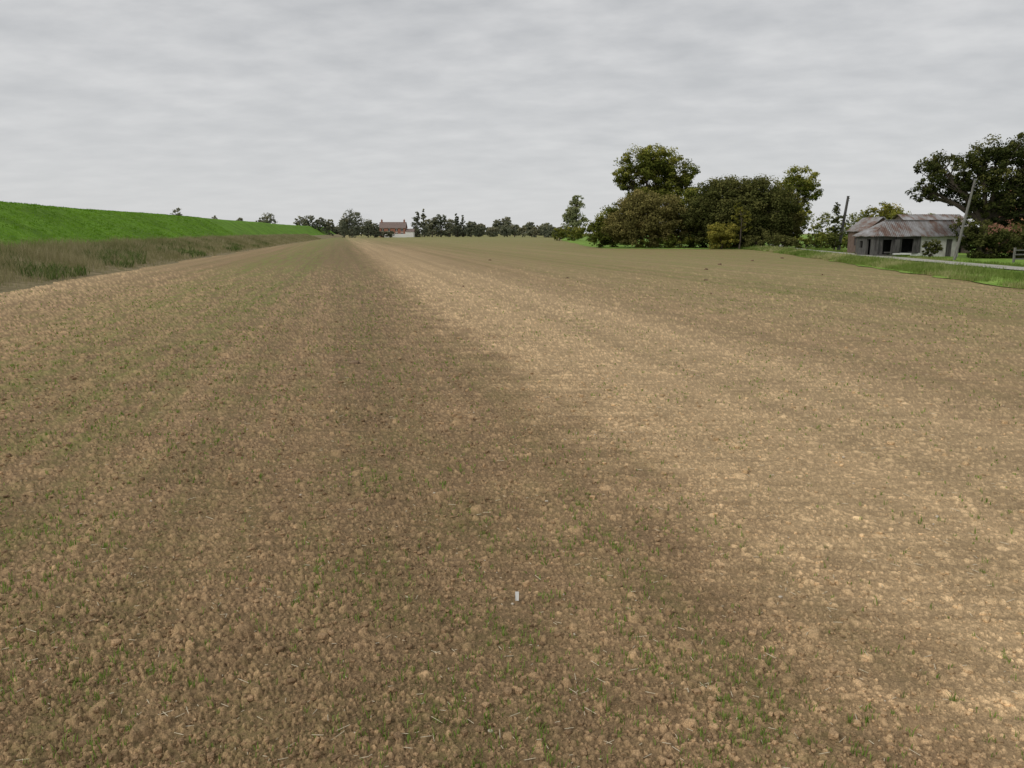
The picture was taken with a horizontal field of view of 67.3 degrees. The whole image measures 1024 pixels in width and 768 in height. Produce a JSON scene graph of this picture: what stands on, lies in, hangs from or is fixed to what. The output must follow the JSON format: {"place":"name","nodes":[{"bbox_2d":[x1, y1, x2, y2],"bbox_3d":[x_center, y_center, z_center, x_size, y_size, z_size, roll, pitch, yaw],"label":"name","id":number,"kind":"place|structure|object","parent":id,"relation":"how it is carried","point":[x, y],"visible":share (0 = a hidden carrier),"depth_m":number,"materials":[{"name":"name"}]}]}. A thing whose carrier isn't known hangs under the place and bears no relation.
{"place":"outdoors","nodes":[
{"label":"outdoors","id":0,"kind":"place"},
{"bbox_2d":[0,203,342,292],"bbox_3d":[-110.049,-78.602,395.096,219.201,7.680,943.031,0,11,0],"label":"grass embankment","id":1,"kind":"structure","parent":0,"point":[245,227],"depth_m":78.83,"materials":[{"name":"green plant"}]},
{"bbox_2d":[0,201,238,251],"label":"embankment turf","id":2,"kind":"structure","parent":1,"relation":"on","point":[47,207],"depth_m":83.12,"materials":[{"name":"green plant"}]},
{"bbox_2d":[0,238,268,283],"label":"nettles","id":3,"kind":"object","parent":1,"relation":"on","point":[84,273],"visible":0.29,"depth_m":53.07,"materials":[{"name":"green plant"}]},
{"bbox_2d":[0,233,320,288],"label":"rough grass verge","id":4,"kind":"structure","parent":1,"relation":"on","point":[43,252],"depth_m":59.09,"materials":[{"name":"green plant"}]},
{"bbox_2d":[0,234,1023,767],"bbox_3d":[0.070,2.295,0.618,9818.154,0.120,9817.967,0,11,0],"label":"ground ploughed field","id":5,"kind":"structure","parent":0,"point":[434,274],"depth_m":7.00,"materials":[{"name":"soil"}]},
{"bbox_2d":[170,207,580,237],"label":"distant tree line","id":6,"kind":"object","parent":5,"relation":"on","point":[352,228],"visible":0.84,"depth_m":468.45,"materials":[{"name":"green plant"}]},
{"bbox_2d":[379,219,414,236],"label":"farmhouse","id":7,"kind":"object","parent":5,"relation":"on","point":[399,229],"visible":0.68,"depth_m":461.02,"materials":[{"name":"red brick"}]},
{"bbox_2d":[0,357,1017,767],"bbox_3d":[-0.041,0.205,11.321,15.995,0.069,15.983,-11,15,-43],"label":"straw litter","id":8,"kind":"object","parent":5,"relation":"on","point":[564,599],"visible":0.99,"depth_m":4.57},
{"bbox_2d":[0,319,1023,767],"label":"soil clods","id":9,"kind":"object","parent":5,"relation":"on","point":[832,735],"visible":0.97,"depth_m":4.85,"materials":[{"name":"brown soil"}]},
{"bbox_2d":[0,280,1023,767],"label":"wheat seedlings","id":10,"kind":"object","parent":5,"relation":"on","point":[434,710],"visible":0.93,"depth_m":5.33,"materials":[{"name":"green plant"}]},
{"bbox_2d":[9,302,1019,732],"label":"flint stones","id":11,"kind":"object","parent":5,"relation":"on","point":[547,500],"visible":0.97,"depth_m":6.62,"materials":[{"name":"grey stone"}]},
{"bbox_2d":[515,592,518,600],"bbox_3d":[0.034,1.424,5.129,0.025,0.075,0.018,0,11,0],"label":"plant label","id":12,"kind":"object","parent":5,"relation":"on","point":[516,596],"visible":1,"depth_m":5.13,"materials":[{"name":"white paint"}]},
{"bbox_2d":[349,257,822,363],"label":"earth lumps","id":13,"kind":"object","parent":5,"relation":"on","point":[354,362],"visible":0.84,"depth_m":37.21,"materials":[{"name":"brown soil"}]},
{"bbox_2d":[0,0,1023,233],"label":"sky","id":14,"kind":"structure","parent":0,"point":[484,112],"materials":[{"name":"grey"}]},
{"bbox_2d":[561,235,1023,288],"bbox_3d":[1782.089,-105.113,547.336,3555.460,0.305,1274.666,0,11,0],"label":"grass meadow","id":15,"kind":"structure","parent":0,"point":[584,242],"depth_m":71.96,"materials":[{"name":"green plant"}]},
{"bbox_2d":[561,195,587,238],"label":"poplar tree","id":16,"kind":"object","parent":15,"relation":"on","point":[570,216],"visible":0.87,"depth_m":248.09,"materials":[{"name":"green plant"}]},
{"bbox_2d":[585,202,625,247],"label":"hawthorn tree","id":17,"kind":"object","parent":15,"relation":"on","point":[599,235],"visible":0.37,"depth_m":127.71,"materials":[{"name":"green plant"}]},
{"bbox_2d":[550,210,664,243],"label":"hedgerow trees","id":18,"kind":"object","parent":15,"relation":"on","point":[577,234],"visible":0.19,"depth_m":235.00,"materials":[{"name":"green plant"}]},
{"bbox_2d":[601,189,690,247],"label":"willow tree","id":19,"kind":"object","parent":15,"relation":"on","point":[646,215],"visible":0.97,"depth_m":122.28,"materials":[{"name":"green plant"}]},
{"bbox_2d":[611,143,700,208],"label":"tall oak tree","id":20,"kind":"object","parent":15,"relation":"on","point":[653,166],"visible":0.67,"depth_m":135.99,"materials":[{"name":"green plant"}]},
{"bbox_2d":[636,233,699,247],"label":"bush","id":21,"kind":"object","parent":15,"relation":"on","point":[669,243],"visible":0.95,"depth_m":122.24,"materials":[{"name":"green plant"}]},
{"bbox_2d":[667,182,712,247],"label":"elm tree","id":22,"kind":"object","parent":15,"relation":"on","point":[687,194],"visible":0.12,"depth_m":126.76,"materials":[{"name":"green plant"}]},
{"bbox_2d":[705,222,739,248],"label":"yellow bush","id":23,"kind":"object","parent":15,"relation":"on","point":[721,234],"visible":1,"depth_m":115.68,"materials":[{"name":"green plant"}]},
{"bbox_2d":[678,173,800,247],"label":"sallow tree","id":24,"kind":"object","parent":15,"relation":"on","point":[760,201],"visible":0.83,"depth_m":119.35,"materials":[{"name":"green plant"}]},
{"bbox_2d":[731,202,752,248],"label":"birch sapling","id":25,"kind":"object","parent":15,"relation":"on","point":[742,219],"visible":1,"depth_m":114.85,"materials":[{"name":"green plant"}]},
{"bbox_2d":[742,231,800,246],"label":"bush","id":26,"kind":"object","parent":15,"relation":"on","point":[783,240],"visible":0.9,"depth_m":115.60,"materials":[{"name":"green plant"}]},
{"bbox_2d":[774,184,809,246],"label":"field maple tree","id":27,"kind":"object","parent":15,"relation":"on","point":[798,220],"visible":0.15,"depth_m":124.58,"materials":[{"name":"green plant"}]},
{"bbox_2d":[776,164,823,231],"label":"ash tree","id":28,"kind":"object","parent":15,"relation":"on","point":[805,185],"visible":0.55,"depth_m":144.32,"materials":[{"name":"green plant"}]},
{"bbox_2d":[792,236,847,247],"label":"bush","id":29,"kind":"object","parent":15,"relation":"on","point":[807,241],"visible":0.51,"depth_m":119.18,"materials":[{"name":"green plant"}]},
{"bbox_2d":[825,202,844,249],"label":"cypress tree","id":30,"kind":"object","parent":15,"relation":"on","point":[835,210],"visible":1,"depth_m":101.76,"materials":[{"name":"green plant"}]},
{"bbox_2d":[837,196,849,249],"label":"telegraph pole","id":31,"kind":"object","parent":15,"relation":"on","point":[843,220],"visible":0.88,"depth_m":102.61,"materials":[{"name":"grey wood"}]},
{"bbox_2d":[846,217,886,252],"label":"brick outbuilding","id":32,"kind":"structure","parent":15,"relation":"on","point":[862,224],"depth_m":88.88,"materials":[{"name":"red brick"}]},
{"bbox_2d":[807,209,934,247],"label":"background copse","id":33,"kind":"object","parent":15,"relation":"on","point":[821,233],"visible":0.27,"depth_m":155.40,"materials":[{"name":"green plant"}]},
{"bbox_2d":[855,201,911,221],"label":"lime tree","id":34,"kind":"object","parent":15,"relation":"on","point":[886,210],"visible":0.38,"depth_m":150.25,"materials":[{"name":"green plant"}]},
{"bbox_2d":[853,220,964,256],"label":"corrugated roof barn","id":35,"kind":"structure","parent":15,"relation":"on","point":[896,237],"depth_m":77.95,"materials":[{"name":"corrugated metal"},{"name":"painted wood"}]},
{"bbox_2d":[894,239,899,255],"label":"door leaf","id":36,"kind":"structure","parent":35,"relation":"in","point":[897,241],"depth_m":77.56,"materials":[{"name":"grey wood"}]},
{"bbox_2d":[945,239,951,256],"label":"wood door","id":37,"kind":"structure","parent":35,"relation":"in","point":[949,241],"depth_m":77.86,"materials":[{"name":"grey wood"}]},
{"bbox_2d":[890,214,969,252],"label":"open barn","id":38,"kind":"structure","parent":15,"relation":"on","point":[927,217],"depth_m":92.39,"materials":[{"name":"metal"}]},
{"bbox_2d":[922,239,942,255],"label":"laurel bush","id":39,"kind":"object","parent":15,"relation":"on","point":[934,248],"visible":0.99,"depth_m":73.07,"materials":[{"name":"green plant"}]},
{"bbox_2d":[905,132,1023,257],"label":"ash tree","id":40,"kind":"object","parent":15,"relation":"on","point":[1000,206],"visible":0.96,"depth_m":73.14,"materials":[{"name":"green plant"}]},
{"bbox_2d":[953,179,976,259],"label":"telegraph pole","id":41,"kind":"object","parent":15,"relation":"on","point":[963,225],"visible":0.89,"depth_m":66.97,"materials":[{"name":"grey wood"}]},
{"bbox_2d":[947,215,1023,258],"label":"elder bush","id":42,"kind":"object","parent":15,"relation":"on","point":[989,242],"visible":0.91,"depth_m":71.89,"materials":[{"name":"green plant"}]},
{"bbox_2d":[986,190,1023,251],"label":"brick cottage","id":43,"kind":"structure","parent":15,"relation":"on","point":[1001,227],"depth_m":91.94,"materials":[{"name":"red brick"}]},
{"bbox_2d":[994,225,1022,256],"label":"bramble bush","id":44,"kind":"object","parent":15,"relation":"on","point":[1017,232],"visible":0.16,"depth_m":76.25,"materials":[{"name":"green plant"}]},
{"bbox_2d":[1012,248,1023,261],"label":"wooden fence","id":45,"kind":"object","parent":15,"relation":"on","point":[1014,255],"visible":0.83,"depth_m":62.12,"materials":[{"name":"grey wood"}]},
{"bbox_2d":[731,245,1023,288],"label":"verge grass","id":46,"kind":"structure","parent":0,"point":[938,269],"depth_m":52.93,"materials":[{"name":"green plant"}]},
{"bbox_2d":[767,244,1023,269],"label":"farm track","id":47,"kind":"structure","parent":0,"point":[975,264],"depth_m":59.88,"materials":[{"name":"grey gravel"}]}
]}

